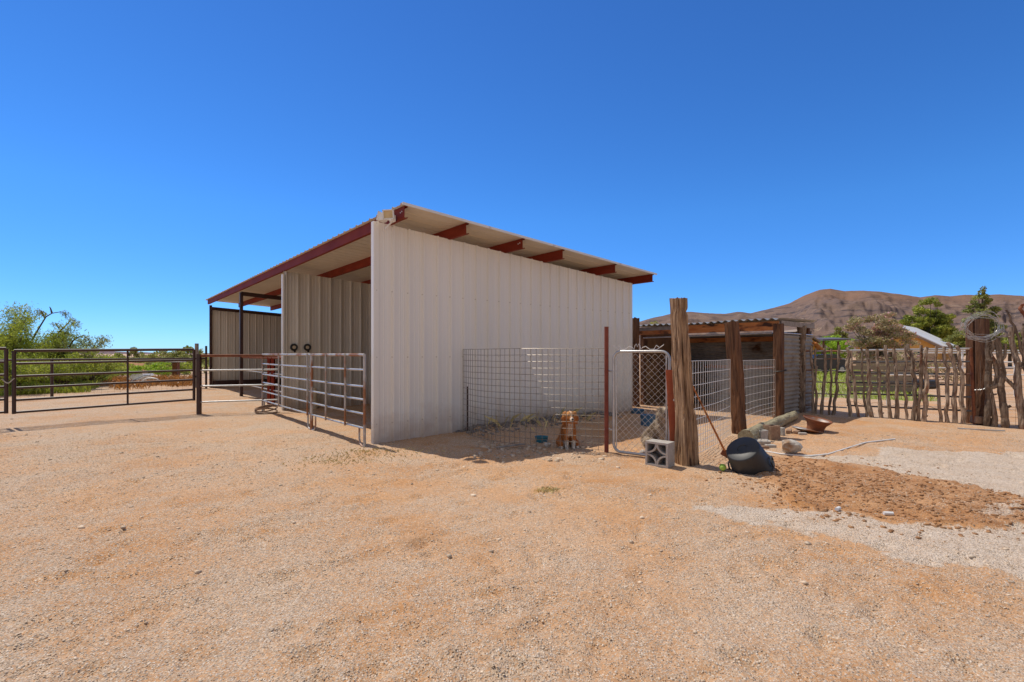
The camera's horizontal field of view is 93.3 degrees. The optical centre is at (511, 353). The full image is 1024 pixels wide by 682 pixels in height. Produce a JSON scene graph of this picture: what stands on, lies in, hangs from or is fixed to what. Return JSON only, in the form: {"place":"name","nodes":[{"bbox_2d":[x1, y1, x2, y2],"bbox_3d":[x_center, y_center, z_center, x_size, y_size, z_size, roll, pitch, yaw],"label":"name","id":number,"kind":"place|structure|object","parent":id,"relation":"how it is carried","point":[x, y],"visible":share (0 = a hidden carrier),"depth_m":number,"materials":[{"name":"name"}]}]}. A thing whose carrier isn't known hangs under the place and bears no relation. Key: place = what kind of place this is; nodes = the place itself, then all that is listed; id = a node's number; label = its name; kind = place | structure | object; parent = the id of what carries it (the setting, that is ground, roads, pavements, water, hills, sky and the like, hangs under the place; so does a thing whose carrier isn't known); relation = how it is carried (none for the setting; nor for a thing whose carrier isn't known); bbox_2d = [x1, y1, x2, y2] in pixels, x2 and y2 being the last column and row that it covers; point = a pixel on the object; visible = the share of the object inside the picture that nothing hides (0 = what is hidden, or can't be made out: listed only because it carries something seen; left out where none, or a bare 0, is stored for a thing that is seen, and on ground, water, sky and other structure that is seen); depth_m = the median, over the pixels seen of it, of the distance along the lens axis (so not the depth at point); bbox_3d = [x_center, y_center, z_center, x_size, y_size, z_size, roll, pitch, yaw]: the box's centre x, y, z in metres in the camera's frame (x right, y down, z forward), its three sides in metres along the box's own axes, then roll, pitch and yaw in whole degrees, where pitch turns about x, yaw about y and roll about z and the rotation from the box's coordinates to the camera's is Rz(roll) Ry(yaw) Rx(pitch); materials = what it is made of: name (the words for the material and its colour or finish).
{"place":"outdoors","nodes":[
{"label":"outdoors","id":0,"kind":"place"},
{"bbox_2d":[85,351,208,353],"bbox_3d":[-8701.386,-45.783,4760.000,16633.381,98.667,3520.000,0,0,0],"label":"hills","id":1,"kind":"structure","parent":0,"point":[109,352],"depth_m":4197.45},
{"bbox_2d":[0,354,1023,681],"bbox_3d":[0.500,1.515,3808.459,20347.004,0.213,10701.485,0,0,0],"label":"ground","id":2,"kind":"structure","parent":0,"point":[426,508],"depth_m":3.79,"materials":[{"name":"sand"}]},
{"bbox_2d":[0,347,7,413],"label":"pipe gate","id":3,"kind":"structure","parent":2,"relation":"on","point":[5,387],"depth_m":10.17,"materials":[{"name":"brown metal"}]},
{"bbox_2d":[0,346,58,386],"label":"mesquite bush","id":4,"kind":"object","parent":2,"relation":"on","point":[28,369],"visible":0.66,"depth_m":18.16,"materials":[{"name":"green plant"}]},
{"bbox_2d":[0,301,94,358],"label":"mesquite bush","id":5,"kind":"object","parent":2,"relation":"on","point":[9,337],"visible":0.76,"depth_m":21.35,"materials":[{"name":"green plant"}]},
{"bbox_2d":[5,307,92,381],"bbox_3d":[-21.799,-0.308,22.436,4.736,3.770,3.962,0,0,42],"label":"mesquite bush","id":6,"kind":"object","parent":2,"relation":"on","point":[40,313],"visible":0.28,"depth_m":22.47,"materials":[{"name":"green plant"}]},
{"bbox_2d":[0,375,113,395],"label":"green weeds","id":7,"kind":"object","parent":2,"relation":"on","point":[76,389],"visible":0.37,"depth_m":18.98,"materials":[{"name":"green plant"}]},
{"bbox_2d":[11,346,112,388],"bbox_3d":[-19.082,0.612,20.097,3.382,1.953,3.035,0,0,-23],"label":"mesquite bush","id":8,"kind":"object","parent":2,"relation":"on","point":[80,367],"visible":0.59,"depth_m":20.44,"materials":[{"name":"green plant"}]},
{"bbox_2d":[45,327,114,360],"bbox_3d":[-21.057,0.110,23.577,2.771,2.916,2.943,0,0,-30],"label":"mesquite bush","id":9,"kind":"object","parent":2,"relation":"on","point":[101,343],"visible":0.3,"depth_m":23.68,"materials":[{"name":"green plant"}]},
{"bbox_2d":[0,346,206,397],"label":"wire fence","id":10,"kind":"object","parent":2,"relation":"on","point":[51,366],"visible":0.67,"depth_m":18.02,"materials":[{"name":"brown metal"}]},
{"bbox_2d":[82,352,134,381],"bbox_3d":[-20.305,0.739,22.956,3.200,1.696,3.763,0,0,0],"label":"mesquite bush","id":11,"kind":"object","parent":2,"relation":"on","point":[107,369],"visible":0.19,"depth_m":23.41,"materials":[{"name":"green plant"}]},
{"bbox_2d":[109,363,134,375],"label":"shrub","id":12,"kind":"object","parent":2,"relation":"on","point":[122,368],"visible":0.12,"depth_m":34.03,"materials":[{"name":"green plant"}]},
{"bbox_2d":[129,347,142,357],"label":"shrub","id":13,"kind":"object","parent":2,"relation":"on","point":[138,355],"visible":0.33,"depth_m":60.06,"materials":[{"name":"green plant"}]},
{"bbox_2d":[124,362,161,370],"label":"earth mound","id":14,"kind":"object","parent":2,"relation":"on","point":[141,364],"visible":0.12,"depth_m":41.47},
{"bbox_2d":[98,374,191,389],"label":"dry weeds","id":15,"kind":"object","parent":2,"relation":"on","point":[159,377],"visible":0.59,"depth_m":23.41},
{"bbox_2d":[129,373,160,383],"bbox_3d":[-18.702,1.424,24.411,1.878,0.780,3.115,0,0,-28],"label":"scrap fender","id":16,"kind":"object","parent":2,"relation":"on","point":[133,377],"visible":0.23,"depth_m":25.00,"materials":[{"name":"white paint"}]},
{"bbox_2d":[122,362,171,375],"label":"shrub","id":17,"kind":"object","parent":2,"relation":"on","point":[153,366],"visible":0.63,"depth_m":32.92,"materials":[{"name":"green plant"}]},
{"bbox_2d":[86,354,208,372],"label":"distant scrub","id":18,"kind":"object","parent":2,"relation":"on","point":[150,363],"visible":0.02,"depth_m":45.63,"materials":[{"name":"green plant"}]},
{"bbox_2d":[147,351,190,366],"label":"shrub","id":19,"kind":"object","parent":2,"relation":"on","point":[180,354],"visible":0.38,"depth_m":47.75,"materials":[{"name":"green plant"}]},
{"bbox_2d":[159,362,191,374],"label":"shrub","id":20,"kind":"object","parent":2,"relation":"on","point":[184,367],"visible":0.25,"depth_m":35.88,"materials":[{"name":"green plant"}]},
{"bbox_2d":[170,361,185,375],"bbox_3d":[-23.628,1.048,34.000,1.000,1.015,0.700,0,0,0],"label":"outdoor table","id":21,"kind":"object","parent":2,"relation":"on","point":[174,365],"visible":0.71,"depth_m":33.85,"materials":[{"name":"wood"}]},
{"bbox_2d":[176,345,192,356],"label":"shrub","id":22,"kind":"object","parent":2,"relation":"on","point":[188,352],"visible":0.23,"depth_m":49.97,"materials":[{"name":"green plant"}]},
{"bbox_2d":[196,354,277,413],"bbox_3d":[-7.254,0.810,12.805,1.888,1.600,0.109,0,0,-20],"label":"pipe fence","id":23,"kind":"object","parent":2,"relation":"on","point":[199,385],"visible":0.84,"depth_m":12.61,"materials":[{"name":"white metal"}]},
{"bbox_2d":[12,348,195,413],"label":"pipe gate","id":24,"kind":"structure","parent":23,"relation":"attached to","point":[127,372],"depth_m":11.22,"materials":[{"name":"brown metal"}]},
{"bbox_2d":[254,403,277,413],"bbox_3d":[-6.464,1.450,12.714,0.504,0.255,0.490,0,0,0],"label":"hose coil","id":25,"kind":"object","parent":2,"relation":"on","point":[268,406],"visible":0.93,"depth_m":12.64,"materials":[{"name":"rubber"}]},
{"bbox_2d":[262,354,310,429],"bbox_3d":[-5.442,0.786,11.494,0.069,1.581,4.057,0,0,-40],"label":"corral panel","id":26,"kind":"object","parent":2,"relation":"on","point":[306,389],"visible":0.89,"depth_m":10.85,"materials":[{"name":"metal"}]},
{"bbox_2d":[313,388,317,408],"bbox_3d":[-5.587,1.270,13.642,0.190,0.620,0.190,0,0,-41],"label":"pipe stub","id":27,"kind":"object","parent":2,"relation":"on","point":[315,399],"visible":0.57,"depth_m":13.58,"materials":[{"name":"beige metal"}]},
{"bbox_2d":[311,354,365,446],"bbox_3d":[-3.297,0.786,9.007,0.069,1.581,2.497,0,0,-42],"label":"corral panel","id":28,"kind":"object","parent":2,"relation":"on","point":[356,398],"visible":0.94,"depth_m":8.62,"materials":[{"name":"metal"}]},
{"bbox_2d":[274,445,564,493],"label":"straw tufts","id":29,"kind":"object","parent":2,"relation":"on","point":[552,490],"visible":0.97,"depth_m":7.15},
{"bbox_2d":[205,202,656,443],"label":"open barn","id":30,"kind":"structure","parent":2,"relation":"on","point":[412,302],"depth_m":10.77,"materials":[{"name":"white metal"}]},
{"bbox_2d":[242,356,280,403],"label":"stall gate","id":31,"kind":"structure","parent":30,"relation":"attached to","point":[271,379],"depth_m":14.82,"materials":[{"name":"red metal"}]},
{"bbox_2d":[290,344,297,351],"bbox_3d":[-6.047,-0.163,13.410,0.210,0.245,0.060,0,0,-41],"label":"wall hook","id":32,"kind":"object","parent":30,"relation":"attached to","point":[294,347],"depth_m":13.39,"materials":[{"name":"black plastic"}]},
{"bbox_2d":[304,344,310,351],"bbox_3d":[-5.774,-0.163,13.645,0.210,0.245,0.060,0,0,-41],"label":"wall hook","id":33,"kind":"object","parent":30,"relation":"attached to","point":[307,347],"depth_m":13.63,"materials":[{"name":"black plastic"}]},
{"bbox_2d":[376,209,395,228],"bbox_3d":[-2.109,-2.281,8.192,0.395,0.286,0.305,0,0,20],"label":"floodlight","id":34,"kind":"object","parent":30,"relation":"attached to","point":[383,216],"visible":1,"depth_m":8.20,"materials":[{"name":"white paint"}]},
{"bbox_2d":[496,443,524,447],"bbox_3d":[-0.021,1.520,7.997,0.536,0.020,0.050,0,0,-34],"label":"wood strip","id":35,"kind":"object","parent":2,"relation":"on","point":[509,445],"visible":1,"depth_m":7.96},
{"bbox_2d":[12,411,1014,600],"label":"loose stones","id":36,"kind":"object","parent":2,"relation":"on","point":[449,556],"visible":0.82,"depth_m":4.24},
{"bbox_2d":[463,348,603,449],"bbox_3d":[0.108,0.719,8.409,3.111,1.622,0.467,0,0,38],"label":"fence","id":37,"kind":"object","parent":2,"relation":"on","point":[536,387],"visible":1,"depth_m":8.02,"materials":[{"name":"metal"}]},
{"bbox_2d":[455,410,622,435],"bbox_3d":[0.864,1.476,10.693,4.678,0.202,0.781,0,0,-41],"label":"rubble","id":38,"kind":"object","parent":2,"relation":"on","point":[550,419],"visible":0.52,"depth_m":10.16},
{"bbox_2d":[472,440,606,461],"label":"pen stones","id":39,"kind":"object","parent":2,"relation":"on","point":[557,459],"visible":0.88,"depth_m":7.67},
{"bbox_2d":[485,406,595,430],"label":"dead twigs","id":40,"kind":"object","parent":2,"relation":"on","point":[524,418],"visible":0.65,"depth_m":10.05,"materials":[{"name":"plant"}]},
{"bbox_2d":[535,435,548,442],"bbox_3d":[0.523,1.513,8.565,0.250,0.100,0.250,0,0,0],"label":"dog bowl","id":41,"kind":"object","parent":2,"relation":"on","point":[544,438],"visible":0.87,"depth_m":8.48,"materials":[{"name":"teal plastic"}]},
{"bbox_2d":[555,410,578,449],"bbox_3d":[0.928,1.244,8.080,0.411,0.649,0.692,0,0,-8],"label":"dog","id":42,"kind":"object","parent":2,"relation":"on","point":[560,440],"visible":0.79,"depth_m":7.91},
{"bbox_2d":[604,327,608,452],"bbox_3d":[1.487,0.613,7.608,0.068,2.075,0.068,0,0,0],"label":"steel post","id":43,"kind":"object","parent":2,"relation":"on","point":[606,389],"visible":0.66,"depth_m":7.58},
{"bbox_2d":[609,344,673,455],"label":"chain link gate","id":44,"kind":"structure","parent":43,"relation":"attached to","point":[654,350],"depth_m":7.37,"materials":[{"name":"metal"}]},
{"bbox_2d":[632,317,639,406],"bbox_3d":[3.615,0.287,14.300,0.252,2.728,0.257,0,0,-36],"label":"fence post","id":45,"kind":"object","parent":2,"relation":"on","point":[635,340],"visible":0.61,"depth_m":14.19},
{"bbox_2d":[640,414,655,425],"bbox_3d":[2.928,1.428,10.409,0.340,0.230,0.340,0,0,0],"label":"bucket","id":46,"kind":"object","parent":2,"relation":"on","point":[645,422],"visible":0.77,"depth_m":10.29,"materials":[{"name":"blue plastic"}]},
{"bbox_2d":[640,407,667,446],"bbox_3d":[2.408,1.199,8.117,0.526,0.748,0.758,0,0,9],"label":"dog","id":47,"kind":"object","parent":2,"relation":"on","point":[654,433],"visible":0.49,"depth_m":7.88},
{"bbox_2d":[645,439,674,467],"bbox_3d":[2.062,1.386,6.741,0.330,0.334,0.220,0,0,42],"label":"breeze block","id":48,"kind":"object","parent":2,"relation":"on","point":[659,453],"depth_m":6.70,"materials":[{"name":"concrete"}]},
{"bbox_2d":[666,370,674,441],"bbox_3d":[2.313,0.931,7.017,0.192,1.398,0.061,0,0,-14],"label":"steel strip","id":49,"kind":"object","parent":48,"relation":"on","point":[670,396],"visible":0.6,"depth_m":7.00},
{"bbox_2d":[669,297,699,465],"bbox_3d":[2.447,0.465,6.817,0.367,2.517,0.279,0,0,-21],"label":"fence post","id":50,"kind":"object","parent":2,"relation":"on","point":[686,443],"visible":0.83,"depth_m":6.75,"materials":[{"name":"brown wood"}]},
{"bbox_2d":[691,360,709,402],"bbox_3d":[5.740,0.926,15.465,1.113,1.511,1.162,0,0,23],"label":"wire fence","id":51,"kind":"object","parent":2,"relation":"on","point":[702,379],"visible":0.29,"depth_m":15.08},
{"bbox_2d":[693,386,727,457],"bbox_3d":[2.963,0.988,7.207,0.692,1.189,0.046,0,0,-8],"label":"hoe","id":52,"kind":"object","parent":2,"relation":"on","point":[723,452],"visible":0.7,"depth_m":7.20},
{"bbox_2d":[692,359,729,452],"bbox_3d":[3.347,0.816,8.064,0.044,1.427,2.679,0,0,37],"label":"stock panel","id":53,"kind":"object","parent":2,"relation":"on","point":[726,399],"visible":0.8,"depth_m":8.15,"materials":[{"name":"metal"}]},
{"bbox_2d":[639,318,816,413],"bbox_3d":[6.021,0.350,13.988,2.570,2.560,4.180,0,0,-41],"label":"lean to shed","id":54,"kind":"object","parent":2,"relation":"on","point":[757,348],"visible":0.56,"depth_m":14.38,"materials":[{"name":"metal"}]},
{"bbox_2d":[724,321,746,433],"bbox_3d":[4.350,0.545,9.364,0.378,2.358,0.289,0,0,-25],"label":"fence post","id":55,"kind":"object","parent":2,"relation":"on","point":[736,375],"visible":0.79,"depth_m":9.29,"materials":[{"name":"wood"}]},
{"bbox_2d":[726,437,774,474],"bbox_3d":[3.132,1.399,6.399,0.602,0.594,0.580,0,0,0],"label":"rubber tub","id":56,"kind":"object","parent":2,"relation":"on","point":[748,455],"visible":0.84,"depth_m":6.21,"materials":[{"name":"rubber"}]},
{"bbox_2d":[743,359,774,425],"bbox_3d":[5.397,0.831,10.596,0.061,1.397,2.741,0,0,41],"label":"stock panel","id":57,"kind":"object","parent":2,"relation":"on","point":[765,375],"visible":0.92,"depth_m":10.45,"materials":[{"name":"metal"}]},
{"bbox_2d":[755,439,770,444],"bbox_3d":[4.241,1.518,8.235,0.270,0.100,0.140,0,9,6],"label":"brick","id":58,"kind":"object","parent":2,"relation":"on","point":[763,441],"visible":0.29,"depth_m":8.17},
{"bbox_2d":[759,429,767,438],"bbox_3d":[4.430,1.450,8.616,0.200,0.190,0.150,0,5,-29],"label":"cinder block","id":59,"kind":"object","parent":2,"relation":"on","point":[763,433],"depth_m":8.55,"materials":[{"name":"concrete"}]},
{"bbox_2d":[738,411,798,438],"bbox_3d":[5.345,1.430,9.857,0.269,0.270,4.136,0,0,40],"label":"log","id":60,"kind":"object","parent":2,"relation":"on","point":[780,421],"visible":0.77,"depth_m":9.36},
{"bbox_2d":[763,424,779,439],"bbox_3d":[4.731,1.430,8.814,0.200,0.250,0.200,0,0,-14],"label":"cinder block","id":61,"kind":"object","parent":2,"relation":"on","point":[773,432],"depth_m":8.73,"materials":[{"name":"concrete"}]},
{"bbox_2d":[772,323,784,417],"bbox_3d":[6.455,0.456,11.710,0.208,2.406,0.208,0,0,-34],"label":"fence post","id":62,"kind":"object","parent":2,"relation":"on","point":[778,352],"visible":0.88,"depth_m":11.63,"materials":[{"name":"wood"}]},
{"bbox_2d":[780,427,784,435],"bbox_3d":[5.104,1.468,9.139,0.060,0.150,0.100,0,0,-11],"label":"brick","id":63,"kind":"object","parent":2,"relation":"on","point":[782,431],"visible":0.8,"depth_m":9.09,"materials":[{"name":"concrete"}]},
{"bbox_2d":[782,439,802,453],"bbox_3d":[4.300,1.435,7.452,0.324,0.231,0.236,0,0,8],"label":"rock","id":64,"kind":"object","parent":2,"relation":"on","point":[790,446],"visible":1,"depth_m":7.37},
{"bbox_2d":[797,326,804,412],"bbox_3d":[7.556,0.442,12.711,0.242,2.343,0.246,0,0,0],"label":"fence post","id":65,"kind":"object","parent":2,"relation":"on","point":[800,330],"visible":0.59,"depth_m":12.64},
{"bbox_2d":[784,329,822,369],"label":"outbuilding","id":66,"kind":"structure","parent":2,"relation":"on","point":[815,342],"depth_m":43.77,"materials":[{"name":"paint"}]},
{"bbox_2d":[801,325,806,412],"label":"fence post","id":67,"kind":"object","parent":2,"relation":"on","point":[803,366],"visible":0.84,"depth_m":12.69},
{"bbox_2d":[792,426,821,432],"bbox_3d":[5.783,1.484,9.477,0.523,0.111,0.530,0,0,0],"label":"metal lid","id":68,"kind":"object","parent":2,"relation":"on","point":[802,428],"visible":0.97,"depth_m":9.34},
{"bbox_2d":[803,415,832,431],"bbox_3d":[6.052,1.409,9.567,0.510,0.354,0.510,0,0,0],"label":"metal bowl","id":69,"kind":"object","parent":2,"relation":"on","point":[815,423],"visible":0.92,"depth_m":9.48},
{"bbox_2d":[806,344,846,414],"bbox_3d":[7.987,0.681,12.380,0.963,1.868,0.160,0,0,43],"label":"stick fence","id":70,"kind":"object","parent":2,"relation":"on","point":[814,405],"visible":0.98,"depth_m":12.34,"materials":[{"name":"wood"}]},
{"bbox_2d":[812,354,845,372],"bbox_3d":[23.947,0.790,37.994,4.450,1.520,1.785,0,0,-8],"label":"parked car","id":71,"kind":"object","parent":2,"relation":"on","point":[820,363],"visible":0.25,"depth_m":37.24,"materials":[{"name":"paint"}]},
{"bbox_2d":[766,438,894,456],"bbox_3d":[5.538,1.536,7.982,3.274,0.056,0.705,0,0,-18],"label":"hose","id":72,"kind":"object","parent":2,"relation":"on","point":[830,452],"visible":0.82,"depth_m":7.54,"materials":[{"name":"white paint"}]},
{"bbox_2d":[817,337,850,349],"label":"carport","id":73,"kind":"object","parent":2,"relation":"on","point":[823,340],"visible":0.36,"depth_m":48.72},
{"bbox_2d":[816,334,854,357],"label":"leafy tree","id":74,"kind":"object","parent":2,"relation":"on","point":[833,343],"visible":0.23,"depth_m":59.12,"materials":[{"name":"green plant"}]},
{"bbox_2d":[829,326,850,349],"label":"juniper tree","id":75,"kind":"object","parent":2,"relation":"on","point":[843,334],"visible":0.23,"depth_m":109.56,"materials":[{"name":"green plant"}]},
{"bbox_2d":[696,456,1023,543],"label":"earth clods","id":76,"kind":"object","parent":2,"relation":"on","point":[931,508],"visible":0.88,"depth_m":5.14,"materials":[{"name":"soil"}]},
{"bbox_2d":[848,357,911,393],"bbox_3d":[14.300,0.850,18.828,2.249,1.450,0.155,0,0,8],"label":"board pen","id":77,"kind":"object","parent":2,"relation":"on","point":[882,366],"visible":0.32,"depth_m":18.75,"materials":[{"name":"wood"}]},
{"bbox_2d":[841,311,920,375],"bbox_3d":[22.968,-0.484,29.999,4.530,4.281,2.750,0,0,22],"label":"flowering bush","id":78,"kind":"object","parent":2,"relation":"on","point":[875,339],"visible":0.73,"depth_m":29.68,"materials":[{"name":"green plant"}]},
{"bbox_2d":[848,325,954,366],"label":"house","id":79,"kind":"structure","parent":2,"relation":"on","point":[925,339],"depth_m":51.45,"materials":[{"name":"paint"}]},
{"bbox_2d":[883,385,935,388],"bbox_3d":[17.550,1.450,21.350,2.518,0.200,0.190,0,0,-7],"label":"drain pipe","id":80,"kind":"object","parent":2,"relation":"on","point":[932,386],"visible":0.25,"depth_m":21.36,"materials":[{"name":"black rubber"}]},
{"bbox_2d":[883,380,935,383],"bbox_3d":[17.670,1.280,21.470,2.518,0.200,0.190,0,0,-7],"label":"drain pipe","id":81,"kind":"object","parent":80,"relation":"on","point":[931,381],"visible":0.22,"depth_m":21.46,"materials":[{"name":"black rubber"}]},
{"bbox_2d":[845,342,975,423],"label":"stick gate","id":82,"kind":"structure","parent":2,"relation":"on","point":[923,395],"depth_m":11.13,"materials":[{"name":"wood"}]},
{"bbox_2d":[863,351,964,381],"bbox_3d":[21.249,0.722,26.103,5.312,1.883,2.247,0,0,0],"label":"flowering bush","id":83,"kind":"object","parent":2,"relation":"on","point":[901,356],"visible":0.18,"depth_m":25.76,"materials":[{"name":"pink plant"}]},
{"bbox_2d":[898,297,958,338],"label":"shade tree","id":84,"kind":"object","parent":2,"relation":"on","point":[940,319],"visible":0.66,"depth_m":60.94,"materials":[{"name":"green plant"}]},
{"bbox_2d":[943,335,965,363],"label":"shade tree","id":85,"kind":"object","parent":2,"relation":"on","point":[955,343],"visible":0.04,"depth_m":65.94,"materials":[{"name":"green plant"}]},
{"bbox_2d":[886,350,1023,404],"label":"white pipe fence","id":86,"kind":"object","parent":2,"relation":"on","point":[962,355],"visible":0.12,"depth_m":14.39,"materials":[{"name":"metal"}]},
{"bbox_2d":[965,319,975,423],"bbox_3d":[10.258,0.428,10.798,0.184,2.407,0.172,0,0,-16],"label":"gate post","id":87,"kind":"object","parent":2,"relation":"on","point":[969,342],"visible":0.52,"depth_m":10.77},
{"bbox_2d":[923,352,1019,369],"bbox_3d":[18.450,0.770,17.750,8.285,1.660,0.048,0,0,-10],"label":"white pipe fence","id":88,"kind":"object","parent":2,"relation":"on","point":[964,353],"visible":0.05,"depth_m":17.22,"materials":[{"name":"metal"}]},
{"bbox_2d":[940,286,1018,351],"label":"juniper tree","id":89,"kind":"object","parent":2,"relation":"on","point":[958,336],"visible":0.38,"depth_m":51.75,"materials":[{"name":"green plant"}]},
{"bbox_2d":[969,415,991,424],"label":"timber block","id":90,"kind":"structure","parent":2,"relation":"on","point":[978,419],"depth_m":10.47,"materials":[{"name":"wood"}]},
{"bbox_2d":[957,428,1004,430],"bbox_3d":[9.465,1.530,9.753,0.726,0.028,0.055,0,0,26],"label":"pipe","id":91,"kind":"object","parent":2,"relation":"on","point":[981,429],"visible":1,"depth_m":9.72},
{"bbox_2d":[975,318,989,424],"bbox_3d":[10.294,0.432,10.581,0.211,2.400,0.204,0,0,-17],"label":"gate post","id":92,"kind":"object","parent":2,"relation":"on","point":[982,327],"visible":0.56,"depth_m":10.54,"materials":[{"name":"wood"}]},
{"bbox_2d":[959,311,1004,341],"bbox_3d":[10.036,-0.579,10.305,0.858,0.671,0.175,0,0,0],"label":"wire coil","id":93,"kind":"object","parent":92,"relation":"hanging from","point":[995,332],"visible":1,"depth_m":10.29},
{"bbox_2d":[983,339,991,425],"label":"fence branch","id":94,"kind":"object","parent":2,"relation":"on","point":[987,387],"visible":0.97,"depth_m":10.33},
{"bbox_2d":[990,340,998,426],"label":"fence branch","id":95,"kind":"object","parent":2,"relation":"on","point":[994,416],"visible":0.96,"depth_m":10.28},
{"bbox_2d":[980,361,1017,424],"bbox_3d":[10.604,0.840,10.179,1.066,1.380,0.006,0,0,43],"label":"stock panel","id":96,"kind":"object","parent":2,"relation":"on","point":[980,386],"visible":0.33,"depth_m":10.54,"materials":[{"name":"metal"}]},
{"bbox_2d":[993,337,1011,427],"bbox_3d":[10.363,0.637,10.216,0.225,1.964,0.216,0,0,0],"label":"fence branch","id":97,"kind":"object","parent":2,"relation":"on","point":[1004,407],"visible":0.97,"depth_m":10.19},
{"bbox_2d":[998,344,1015,390],"bbox_3d":[10.451,0.697,10.123,0.376,1.827,0.118,0,0,40],"label":"fence branch","id":98,"kind":"object","parent":2,"relation":"on","point":[1010,382],"visible":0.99,"depth_m":10.17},
{"bbox_2d":[1001,332,1021,366],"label":"shade tree","id":99,"kind":"object","parent":2,"relation":"on","point":[1007,342],"visible":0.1,"depth_m":57.86,"materials":[{"name":"green plant"}]},
{"bbox_2d":[1005,310,1023,370],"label":"fence branch","id":100,"kind":"object","parent":2,"relation":"on","point":[1016,331],"visible":1,"depth_m":10.06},
{"bbox_2d":[1008,327,1023,428],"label":"fence branch","id":101,"kind":"object","parent":2,"relation":"on","point":[1018,392],"visible":0.99,"depth_m":10.04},
{"bbox_2d":[1018,304,1023,316],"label":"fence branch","id":102,"kind":"object","parent":2,"relation":"on","point":[1020,307],"visible":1,"depth_m":10.02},
{"bbox_2d":[1021,323,1023,358],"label":"fence branch","id":103,"kind":"object","parent":2,"relation":"on","point":[1022,336],"visible":1,"depth_m":10.00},
{"bbox_2d":[0,0,1023,352],"label":"sky","id":104,"kind":"structure","parent":0,"point":[158,158],"materials":[{"name":"blue"}]},
{"bbox_2d":[630,408,643,413],"bbox_3d":[3.297,1.511,12.702,0.380,0.110,0.380,0,0,0],"label":"dog bowl","id":105,"kind":"object","parent":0,"point":[636,411],"visible":0.89,"depth_m":12.58,"materials":[{"name":"blue plastic"}]},
{"bbox_2d":[769,377,772,409],"bbox_3d":[7.429,1.085,13.326,0.600,0.930,0.600,0,0,0],"label":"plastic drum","id":106,"kind":"object","parent":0,"point":[771,392],"visible":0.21,"depth_m":13.30,"materials":[{"name":"black plastic"}]},
{"bbox_2d":[639,289,1023,354],"bbox_3d":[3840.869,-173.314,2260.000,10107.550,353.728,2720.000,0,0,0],"label":"mountain","id":107,"kind":"structure","parent":0,"point":[829,310],"depth_m":2072.57,"materials":[{"name":"stone"}]},
{"bbox_2d":[814,369,936,400],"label":"lawn grass","id":108,"kind":"structure","parent":0,"point":[819,377],"depth_m":21.23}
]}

